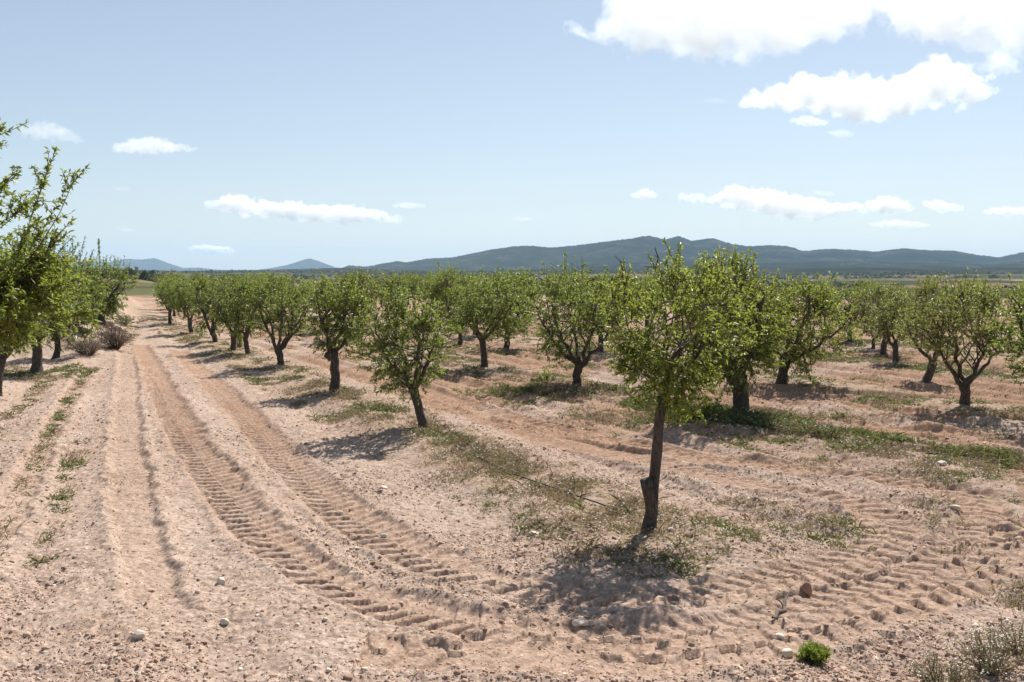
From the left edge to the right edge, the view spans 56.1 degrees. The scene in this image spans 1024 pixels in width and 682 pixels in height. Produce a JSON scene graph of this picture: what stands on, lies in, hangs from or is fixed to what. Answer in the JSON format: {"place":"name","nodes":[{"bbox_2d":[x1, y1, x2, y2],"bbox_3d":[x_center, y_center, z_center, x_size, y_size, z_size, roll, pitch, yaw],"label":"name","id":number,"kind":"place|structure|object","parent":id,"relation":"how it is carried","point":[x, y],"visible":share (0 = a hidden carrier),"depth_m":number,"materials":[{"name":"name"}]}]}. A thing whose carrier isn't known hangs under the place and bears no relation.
{"place":"outdoors","nodes":[
{"label":"outdoors","id":0,"kind":"place"},
{"bbox_2d":[71,258,213,270],"bbox_3d":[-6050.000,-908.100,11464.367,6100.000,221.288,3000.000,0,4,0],"label":"hills","id":1,"kind":"structure","parent":0,"point":[151,264],"depth_m":10881.96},
{"bbox_2d":[76,268,395,272],"bbox_3d":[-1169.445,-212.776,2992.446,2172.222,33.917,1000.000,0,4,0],"label":"hills","id":2,"kind":"structure","parent":0,"point":[330,269],"depth_m":2884.91,"materials":[{"name":"plant"}]},
{"bbox_2d":[182,259,337,270],"bbox_3d":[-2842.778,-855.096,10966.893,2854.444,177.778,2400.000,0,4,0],"label":"hills","id":3,"kind":"structure","parent":0,"point":[308,264],"depth_m":10568.70,"materials":[{"name":"blue"}]},
{"bbox_2d":[0,272,1023,681],"bbox_3d":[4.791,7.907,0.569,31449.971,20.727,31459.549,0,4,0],"label":"ground","id":4,"kind":"structure","parent":0,"point":[928,582],"depth_m":9.46,"materials":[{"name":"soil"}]},
{"bbox_2d":[0,242,63,396],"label":"almond tree","id":5,"kind":"object","parent":4,"relation":"on","point":[3,358],"visible":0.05,"depth_m":19.12,"materials":[{"name":"green plant"}]},
{"bbox_2d":[0,217,91,373],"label":"almond tree","id":6,"kind":"object","parent":4,"relation":"on","point":[37,365],"visible":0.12,"depth_m":23.65,"materials":[{"name":"green plant"}]},
{"bbox_2d":[0,117,100,357],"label":"almond tree","id":7,"kind":"object","parent":4,"relation":"on","point":[37,284],"visible":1,"depth_m":11.16,"materials":[{"name":"green plant"}]},
{"bbox_2d":[37,237,108,359],"bbox_3d":[-12.818,-1.168,27.619,2.408,3.723,2.034,0,4,0],"label":"almond tree","id":8,"kind":"object","parent":4,"relation":"on","point":[56,339],"visible":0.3,"depth_m":27.71,"materials":[{"name":"green plant"}]},
{"bbox_2d":[60,335,110,355],"bbox_3d":[-12.562,0.130,28.316,1.461,0.795,1.267,0,4,0],"label":"dry bush","id":9,"kind":"object","parent":4,"relation":"on","point":[92,346],"visible":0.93,"depth_m":28.13,"materials":[{"name":"brown plant"}]},
{"bbox_2d":[72,238,140,326],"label":"almond tree","id":10,"kind":"object","parent":4,"relation":"on","point":[112,300],"visible":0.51,"depth_m":37.79,"materials":[{"name":"green plant"}]},
{"bbox_2d":[87,320,137,349],"bbox_3d":[-12.490,-0.190,30.120,1.592,1.115,1.187,0,4,0],"label":"dry bush","id":11,"kind":"object","parent":4,"relation":"on","point":[117,343],"visible":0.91,"depth_m":30.02,"materials":[{"name":"brown plant"}]},
{"bbox_2d":[116,314,133,325],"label":"dry bush","id":12,"kind":"object","parent":4,"relation":"on","point":[125,322],"visible":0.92,"depth_m":42.28,"materials":[{"name":"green plant"}]},
{"bbox_2d":[132,629,144,638],"bbox_3d":[-2.530,1.989,6.499,0.090,0.072,0.067,0,4,0],"label":"stone","id":13,"kind":"object","parent":4,"relation":"on","point":[138,634],"visible":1,"depth_m":6.48,"materials":[{"name":"stone"}]},
{"bbox_2d":[150,268,183,288],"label":"almond tree","id":14,"kind":"object","parent":4,"relation":"on","point":[170,274],"visible":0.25,"depth_m":63.17,"materials":[{"name":"green plant"}]},
{"bbox_2d":[150,275,188,323],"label":"almond tree","id":15,"kind":"object","parent":4,"relation":"on","point":[168,300],"visible":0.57,"depth_m":44.99,"materials":[{"name":"green plant"}]},
{"bbox_2d":[151,273,188,318],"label":"almond tree","id":16,"kind":"object","parent":4,"relation":"on","point":[157,288],"visible":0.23,"depth_m":49.49,"materials":[{"name":"green plant"}]},
{"bbox_2d":[166,271,209,332],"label":"almond tree","id":17,"kind":"object","parent":4,"relation":"on","point":[180,295],"visible":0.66,"depth_m":38.22,"materials":[{"name":"green plant"}]},
{"bbox_2d":[183,272,208,289],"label":"almond tree","id":18,"kind":"object","parent":4,"relation":"on","point":[195,276],"visible":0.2,"depth_m":67.79,"materials":[{"name":"green plant"}]},
{"bbox_2d":[195,324,207,336],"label":"sapling","id":19,"kind":"object","parent":4,"relation":"on","point":[198,332],"visible":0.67,"depth_m":35.88,"materials":[{"name":"green plant"}]},
{"bbox_2d":[188,269,226,341],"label":"almond tree","id":20,"kind":"object","parent":4,"relation":"on","point":[199,285],"visible":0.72,"depth_m":33.18,"materials":[{"name":"green plant"}]},
{"bbox_2d":[217,577,224,584],"bbox_3d":[-2.370,1.954,7.809,0.058,0.072,0.055,-3,5,-40],"label":"stone","id":21,"kind":"object","parent":4,"relation":"on","point":[221,580],"visible":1,"depth_m":7.79,"materials":[{"name":"stone"}]},
{"bbox_2d":[211,271,236,289],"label":"almond tree","id":22,"kind":"object","parent":4,"relation":"on","point":[228,280],"visible":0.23,"depth_m":81.02,"materials":[{"name":"green plant"}]},
{"bbox_2d":[219,618,228,624],"bbox_3d":[-2.067,2.016,6.898,0.070,0.050,0.056,0,4,0],"label":"stone","id":23,"kind":"object","parent":4,"relation":"on","point":[223,621],"visible":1,"depth_m":6.88,"materials":[{"name":"stone"}]},
{"bbox_2d":[206,269,251,349],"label":"almond tree","id":24,"kind":"object","parent":4,"relation":"on","point":[222,318],"visible":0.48,"depth_m":29.75,"materials":[{"name":"green plant"}]},
{"bbox_2d":[225,273,244,293],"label":"almond tree","id":25,"kind":"object","parent":4,"relation":"on","point":[236,276],"visible":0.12,"depth_m":85.11,"materials":[{"name":"green plant"}]},
{"bbox_2d":[236,334,242,347],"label":"sapling","id":26,"kind":"object","parent":4,"relation":"on","point":[239,341],"visible":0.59,"depth_m":30.96,"materials":[{"name":"green plant"}]},
{"bbox_2d":[219,273,268,353],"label":"almond tree","id":27,"kind":"object","parent":4,"relation":"on","point":[234,316],"visible":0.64,"depth_m":28.28,"materials":[{"name":"green plant"}]},
{"bbox_2d":[237,270,267,282],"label":"almond tree","id":28,"kind":"object","parent":4,"relation":"on","point":[253,275],"visible":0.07,"depth_m":66.34,"materials":[{"name":"green plant"}]},
{"bbox_2d":[242,273,269,311],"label":"almond tree","id":29,"kind":"object","parent":4,"relation":"on","point":[266,276],"visible":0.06,"depth_m":51.66,"materials":[{"name":"green plant"}]},
{"bbox_2d":[240,270,277,283],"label":"almond tree","id":30,"kind":"object","parent":4,"relation":"on","point":[251,277],"visible":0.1,"depth_m":61.64,"materials":[{"name":"green plant"}]},
{"bbox_2d":[261,278,292,320],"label":"almond tree","id":31,"kind":"object","parent":4,"relation":"on","point":[265,284],"visible":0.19,"depth_m":48.12,"materials":[{"name":"green plant"}]},
{"bbox_2d":[241,271,318,364],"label":"almond tree","id":32,"kind":"object","parent":4,"relation":"on","point":[279,311],"visible":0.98,"depth_m":24.68,"materials":[{"name":"green plant"}]},
{"bbox_2d":[274,272,294,287],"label":"almond tree","id":33,"kind":"object","parent":4,"relation":"on","point":[289,276],"visible":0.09,"depth_m":83.64,"materials":[{"name":"green plant"}]},
{"bbox_2d":[277,276,319,323],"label":"almond tree","id":34,"kind":"object","parent":4,"relation":"on","point":[312,284],"visible":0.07,"depth_m":43.67,"materials":[{"name":"green plant"}]},
{"bbox_2d":[298,276,341,330],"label":"almond tree","id":35,"kind":"object","parent":4,"relation":"on","point":[308,286],"visible":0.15,"depth_m":38.73,"materials":[{"name":"green plant"}]},
{"bbox_2d":[302,268,373,391],"bbox_3d":[-3.516,-0.095,19.547,1.558,2.804,1.475,0,4,0],"label":"almond tree","id":36,"kind":"object","parent":4,"relation":"on","point":[343,328],"visible":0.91,"depth_m":19.41,"materials":[{"name":"green plant"}]},
{"bbox_2d":[324,267,389,337],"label":"almond tree","id":37,"kind":"object","parent":4,"relation":"on","point":[361,279],"visible":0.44,"depth_m":34.55,"materials":[{"name":"green plant"}]},
{"bbox_2d":[367,270,412,322],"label":"almond tree","id":38,"kind":"object","parent":4,"relation":"on","point":[389,282],"visible":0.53,"depth_m":46.30,"materials":[{"name":"green plant"}]},
{"bbox_2d":[345,277,464,427],"bbox_3d":[-1.643,0.304,14.851,1.851,2.584,1.728,0,4,0],"label":"almond tree","id":39,"kind":"object","parent":4,"relation":"on","point":[423,322],"visible":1,"depth_m":14.63,"materials":[{"name":"green plant"}]},
{"bbox_2d":[394,271,426,311],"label":"almond tree","id":40,"kind":"object","parent":4,"relation":"on","point":[414,280],"visible":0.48,"depth_m":58.23,"materials":[{"name":"green plant"}]},
{"bbox_2d":[400,270,421,303],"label":"almond tree","id":41,"kind":"object","parent":4,"relation":"on","point":[409,277],"visible":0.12,"depth_m":73.87,"materials":[{"name":"green plant"}]},
{"bbox_2d":[415,272,459,326],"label":"almond tree","id":42,"kind":"object","parent":4,"relation":"on","point":[425,286],"visible":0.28,"depth_m":41.40,"materials":[{"name":"green plant"}]},
{"bbox_2d":[423,270,455,290],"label":"almond tree","id":43,"kind":"object","parent":4,"relation":"on","point":[436,275],"visible":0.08,"depth_m":54.10,"materials":[{"name":"green plant"}]},
{"bbox_2d":[421,261,475,345],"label":"almond tree","id":44,"kind":"object","parent":4,"relation":"on","point":[438,287],"visible":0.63,"depth_m":32.43,"materials":[{"name":"green plant"}]},
{"bbox_2d":[446,272,498,334],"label":"almond tree","id":45,"kind":"object","parent":4,"relation":"on","point":[475,279],"visible":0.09,"depth_m":36.94,"materials":[{"name":"green plant"}]},
{"bbox_2d":[457,270,490,296],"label":"almond tree","id":46,"kind":"object","parent":4,"relation":"on","point":[475,277],"visible":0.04,"depth_m":49.09,"materials":[{"name":"green plant"}]},
{"bbox_2d":[439,263,533,366],"bbox_3d":[-0.677,-0.559,24.708,2.530,2.876,2.818,0,4,0],"label":"almond tree","id":47,"kind":"object","parent":4,"relation":"on","point":[502,316],"visible":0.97,"depth_m":24.54,"materials":[{"name":"green plant"}]},
{"bbox_2d":[362,403,616,510],"bbox_3d":[-1.908,1.329,15.816,0.261,0.144,14.022,-2,5,-26],"label":"drip pipe","id":48,"kind":"object","parent":4,"relation":"on","point":[543,483],"visible":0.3,"depth_m":10.90,"materials":[{"name":"plastic"}]},
{"bbox_2d":[0,310,1023,614],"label":"dry grass","id":49,"kind":"structure","parent":4,"relation":"on","point":[550,488],"depth_m":12.87,"materials":[{"name":"plant"}]},
{"bbox_2d":[0,308,1023,596],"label":"grass","id":50,"kind":"structure","parent":4,"relation":"on","point":[740,416],"depth_m":15.41,"materials":[{"name":"plant"}]},
{"bbox_2d":[0,349,1023,681],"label":"soil clods","id":51,"kind":"object","parent":4,"relation":"on","point":[148,669],"visible":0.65,"depth_m":7.80,"materials":[{"name":"soil"}]},
{"bbox_2d":[485,266,544,348],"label":"almond tree","id":52,"kind":"object","parent":4,"relation":"on","point":[529,295],"visible":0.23,"depth_m":30.88,"materials":[{"name":"green plant"}]},
{"bbox_2d":[501,270,541,317],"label":"almond tree","id":53,"kind":"object","parent":4,"relation":"on","point":[516,315],"visible":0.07,"depth_m":44.96,"materials":[{"name":"green plant"}]},
{"bbox_2d":[537,366,550,380],"bbox_3d":[0.720,0.814,21.341,0.372,0.519,0.375,0,4,0],"label":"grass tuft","id":54,"kind":"object","parent":4,"relation":"on","point":[539,376],"visible":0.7,"depth_m":21.32,"materials":[{"name":"green plant"}]},
{"bbox_2d":[537,272,557,295],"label":"almond tree","id":55,"kind":"object","parent":4,"relation":"on","point":[548,282],"visible":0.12,"depth_m":63.68,"materials":[{"name":"green plant"}]},
{"bbox_2d":[72,266,1023,287],"bbox_3d":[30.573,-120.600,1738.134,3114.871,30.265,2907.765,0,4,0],"label":"scrubland","id":56,"kind":"structure","parent":4,"relation":"on","point":[148,275],"depth_m":1622.16,"materials":[{"name":"green plant"}]},
{"bbox_2d":[511,251,631,385],"bbox_3d":[1.326,-0.353,20.661,2.702,3.155,2.731,0,4,0],"label":"almond tree","id":57,"kind":"object","parent":4,"relation":"on","point":[590,310],"visible":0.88,"depth_m":20.50,"materials":[{"name":"green plant"}]},
{"bbox_2d":[558,271,592,312],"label":"almond tree","id":58,"kind":"object","parent":4,"relation":"on","point":[580,282],"visible":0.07,"depth_m":52.41,"materials":[{"name":"green plant"}]},
{"bbox_2d":[571,618,588,626],"bbox_3d":[0.481,2.018,6.873,0.103,0.061,0.103,-2,5,-31],"label":"stone","id":59,"kind":"object","parent":4,"relation":"on","point":[581,622],"visible":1,"depth_m":6.85,"materials":[{"name":"stone"}]},
{"bbox_2d":[552,268,609,329],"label":"almond tree","id":60,"kind":"object","parent":4,"relation":"on","point":[571,279],"visible":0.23,"depth_m":39.95,"materials":[{"name":"green plant"}]},
{"bbox_2d":[573,273,638,351],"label":"almond tree","id":61,"kind":"object","parent":4,"relation":"on","point":[600,339],"visible":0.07,"depth_m":28.80,"materials":[{"name":"green plant"}]},
{"bbox_2d":[206,343,1020,563],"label":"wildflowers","id":62,"kind":"object","parent":4,"relation":"on","point":[654,411],"visible":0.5,"depth_m":13.50,"materials":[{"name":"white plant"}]},
{"bbox_2d":[593,268,634,297],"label":"almond tree","id":63,"kind":"object","parent":4,"relation":"on","point":[612,277],"visible":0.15,"depth_m":47.28,"materials":[{"name":"green plant"}]},
{"bbox_2d":[623,271,670,334],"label":"almond tree","id":64,"kind":"object","parent":4,"relation":"on","point":[649,294],"visible":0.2,"depth_m":36.40,"materials":[{"name":"green plant"}]},
{"bbox_2d":[636,270,668,310],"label":"almond tree","id":65,"kind":"object","parent":4,"relation":"on","point":[664,277],"visible":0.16,"depth_m":62.05,"materials":[{"name":"green plant"}]},
{"bbox_2d":[654,281,691,324],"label":"almond tree","id":66,"kind":"object","parent":4,"relation":"on","point":[670,300],"visible":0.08,"depth_m":42.98,"materials":[{"name":"green plant"}]},
{"bbox_2d":[588,237,769,530],"bbox_3d":[1.540,0.504,9.089,1.612,2.967,1.697,0,4,0],"label":"almond tree","id":67,"kind":"object","parent":4,"relation":"on","point":[668,383],"visible":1,"depth_m":8.94,"materials":[{"name":"green plant"}]},
{"bbox_2d":[683,532,693,537],"bbox_3d":[1.627,1.793,8.872,0.094,0.056,0.075,3,5,33],"label":"stone","id":68,"kind":"object","parent":4,"relation":"on","point":[687,534],"visible":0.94,"depth_m":8.85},
{"bbox_2d":[691,398,726,417],"bbox_3d":[3.313,1.149,16.077,0.607,0.437,0.548,0,4,0],"label":"weed","id":69,"kind":"object","parent":4,"relation":"on","point":[707,408],"visible":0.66,"depth_m":16.02,"materials":[{"name":"green plant"}]},
{"bbox_2d":[686,291,753,354],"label":"almond tree","id":70,"kind":"object","parent":4,"relation":"on","point":[721,309],"visible":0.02,"depth_m":24.00,"materials":[{"name":"green plant"}]},
{"bbox_2d":[668,244,798,411],"bbox_3d":[3.766,-0.070,16.456,2.243,3.181,2.275,0,4,0],"label":"almond tree","id":71,"kind":"object","parent":4,"relation":"on","point":[735,376],"visible":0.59,"depth_m":16.08,"materials":[{"name":"green plant"}]},
{"bbox_2d":[746,283,780,307],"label":"almond tree","id":72,"kind":"object","parent":4,"relation":"on","point":[765,289],"visible":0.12,"depth_m":45.69,"materials":[{"name":"green plant"}]},
{"bbox_2d":[775,633,784,638],"bbox_3d":[1.835,2.021,6.561,0.052,0.042,0.061,-4,6,-45],"label":"stone","id":73,"kind":"object","parent":4,"relation":"on","point":[779,636],"visible":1,"depth_m":6.55,"materials":[{"name":"stone"}]},
{"bbox_2d":[771,594,792,618],"bbox_3d":[2.019,1.988,7.203,0.098,0.076,0.502,2,5,25],"label":"broken stick","id":74,"kind":"object","parent":4,"relation":"on","point":[783,610],"visible":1,"depth_m":7.18,"materials":[{"name":"grey wood"}]},
{"bbox_2d":[782,648,792,657],"bbox_3d":[1.810,2.049,6.303,0.074,0.059,0.064,0,4,0],"label":"stone","id":75,"kind":"object","parent":4,"relation":"on","point":[787,652],"visible":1,"depth_m":6.28,"materials":[{"name":"stone"}]},
{"bbox_2d":[742,270,866,383],"bbox_3d":[6.271,-0.195,20.890,2.712,2.697,2.628,0,4,0],"label":"almond tree","id":76,"kind":"object","parent":4,"relation":"on","point":[814,301],"visible":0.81,"depth_m":20.57,"materials":[{"name":"green plant"}]},
{"bbox_2d":[799,582,811,596],"bbox_3d":[2.294,1.945,7.507,0.088,0.129,0.076,0,4,0],"label":"stone","id":77,"kind":"object","parent":4,"relation":"on","point":[805,588],"visible":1,"depth_m":7.48,"materials":[{"name":"stone"}]},
{"bbox_2d":[793,639,833,666],"bbox_3d":[1.936,2.017,6.175,0.280,0.193,0.257,0,4,0],"label":"grass tuft","id":78,"kind":"object","parent":4,"relation":"on","point":[816,653],"visible":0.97,"depth_m":6.13,"materials":[{"name":"green plant"}]},
{"bbox_2d":[805,285,842,324],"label":"almond tree","id":79,"kind":"object","parent":4,"relation":"on","point":[825,300],"visible":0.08,"depth_m":41.60,"materials":[{"name":"green plant"}]},
{"bbox_2d":[828,284,872,341],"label":"almond tree","id":80,"kind":"object","parent":4,"relation":"on","point":[847,308],"visible":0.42,"depth_m":33.08,"materials":[{"name":"green plant"}]},
{"bbox_2d":[850,277,877,308],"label":"almond tree","id":81,"kind":"object","parent":4,"relation":"on","point":[862,284],"visible":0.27,"depth_m":58.42,"materials":[{"name":"green plant"}]},
{"bbox_2d":[850,282,890,348],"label":"almond tree","id":82,"kind":"object","parent":4,"relation":"on","point":[862,315],"visible":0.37,"depth_m":30.67,"materials":[{"name":"green plant"}]},
{"bbox_2d":[861,279,887,310],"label":"almond tree","id":83,"kind":"object","parent":4,"relation":"on","point":[873,287],"visible":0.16,"depth_m":52.04,"materials":[{"name":"green plant"}]},
{"bbox_2d":[860,282,907,354],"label":"almond tree","id":84,"kind":"object","parent":4,"relation":"on","point":[883,348],"visible":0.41,"depth_m":28.49,"materials":[{"name":"green plant"}]},
{"bbox_2d":[867,287,916,361],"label":"almond tree","id":85,"kind":"object","parent":4,"relation":"on","point":[893,307],"visible":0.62,"depth_m":25.59,"materials":[{"name":"green plant"}]},
{"bbox_2d":[874,281,912,303],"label":"almond tree","id":86,"kind":"object","parent":4,"relation":"on","point":[901,288],"visible":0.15,"depth_m":44.12,"materials":[{"name":"green plant"}]},
{"bbox_2d":[887,287,923,316],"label":"almond tree","id":87,"kind":"object","parent":4,"relation":"on","point":[908,293],"visible":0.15,"depth_m":37.69,"materials":[{"name":"green plant"}]},
{"bbox_2d":[912,273,944,298],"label":"almond tree","id":88,"kind":"object","parent":4,"relation":"on","point":[932,291],"visible":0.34,"depth_m":54.85,"materials":[{"name":"green plant"}]},
{"bbox_2d":[892,284,965,382],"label":"almond tree","id":89,"kind":"object","parent":4,"relation":"on","point":[927,377],"visible":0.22,"depth_m":21.62,"materials":[{"name":"green plant"}]},
{"bbox_2d":[937,460,946,465],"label":"stone","id":90,"kind":"object","parent":4,"relation":"on","point":[941,462],"visible":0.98,"depth_m":12.08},
{"bbox_2d":[901,646,988,681],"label":"flowering weed","id":91,"kind":"object","parent":4,"relation":"on","point":[954,675],"visible":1,"depth_m":5.79,"materials":[{"name":"white plant"}]},
{"bbox_2d":[950,505,960,509],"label":"stone","id":92,"kind":"object","parent":4,"relation":"on","point":[954,507],"visible":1,"depth_m":9.97,"materials":[{"name":"stone"}]},
{"bbox_2d":[891,267,1023,405],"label":"almond tree","id":93,"kind":"object","parent":4,"relation":"on","point":[970,312],"visible":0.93,"depth_m":17.42,"materials":[{"name":"green plant"}]},
{"bbox_2d":[923,452,994,463],"bbox_3d":[5.080,1.478,14.314,0.437,0.129,4.802,-3,5,-32],"label":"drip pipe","id":94,"kind":"object","parent":4,"relation":"on","point":[950,455],"visible":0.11,"depth_m":13.17,"materials":[{"name":"plastic"}]},
{"bbox_2d":[949,275,988,304],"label":"almond tree","id":95,"kind":"object","parent":4,"relation":"on","point":[967,279],"visible":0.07,"depth_m":46.62,"materials":[{"name":"green plant"}]},
{"bbox_2d":[951,279,1004,328],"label":"almond tree","id":96,"kind":"object","parent":4,"relation":"on","point":[990,288],"visible":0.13,"depth_m":40.16,"materials":[{"name":"green plant"}]},
{"bbox_2d":[942,624,1023,677],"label":"flowering weed","id":97,"kind":"object","parent":4,"relation":"on","point":[988,663],"visible":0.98,"depth_m":5.93,"materials":[{"name":"white plant"}]},
{"bbox_2d":[978,613,1023,653],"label":"flowering weed","id":98,"kind":"object","parent":4,"relation":"on","point":[1013,636],"visible":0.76,"depth_m":6.31,"materials":[{"name":"white plant"}]},
{"bbox_2d":[984,272,1023,385],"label":"almond tree","id":99,"kind":"object","parent":4,"relation":"on","point":[1009,328],"visible":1,"depth_m":15.70,"materials":[{"name":"green plant"}]},
{"bbox_2d":[998,284,1023,319],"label":"almond tree","id":100,"kind":"object","parent":4,"relation":"on","point":[1018,301],"visible":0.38,"depth_m":33.43,"materials":[{"name":"green plant"}]},
{"bbox_2d":[1003,280,1023,314],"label":"almond tree","id":101,"kind":"object","parent":4,"relation":"on","point":[1011,291],"visible":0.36,"depth_m":49.80,"materials":[{"name":"green plant"}]},
{"bbox_2d":[0,365,1023,681],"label":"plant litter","id":102,"kind":"object","parent":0,"point":[482,551],"visible":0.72,"depth_m":7.92,"materials":[{"name":"brown plant"}]},
{"bbox_2d":[0,0,1023,269],"label":"sky","id":103,"kind":"structure","parent":0,"point":[212,134],"materials":[{"name":"blue"}]},
{"bbox_2d":[332,267,1023,275],"bbox_3d":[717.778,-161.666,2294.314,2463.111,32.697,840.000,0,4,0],"label":"hills","id":104,"kind":"structure","parent":0,"point":[1006,270],"depth_m":2157.57,"materials":[{"name":"plant"}]},
{"bbox_2d":[343,236,1023,270],"bbox_3d":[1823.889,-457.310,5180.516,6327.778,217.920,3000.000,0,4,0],"label":"hills","id":105,"kind":"structure","parent":0,"point":[634,250],"depth_m":4570.81,"materials":[{"name":"plant"}]},
{"bbox_2d":[540,260,1023,269],"bbox_3d":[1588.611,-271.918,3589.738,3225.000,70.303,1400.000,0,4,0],"label":"hills","id":106,"kind":"structure","parent":0,"point":[836,264],"depth_m":3374.66,"materials":[{"name":"plant"}]},
{"bbox_2d":[820,422,843,440],"bbox_3d":[4.699,1.362,14.096,0.413,0.350,0.343,0,4,0],"label":"weed","id":107,"kind":"object","parent":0,"point":[830,435],"visible":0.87,"depth_m":14.06,"materials":[{"name":"green plant"}]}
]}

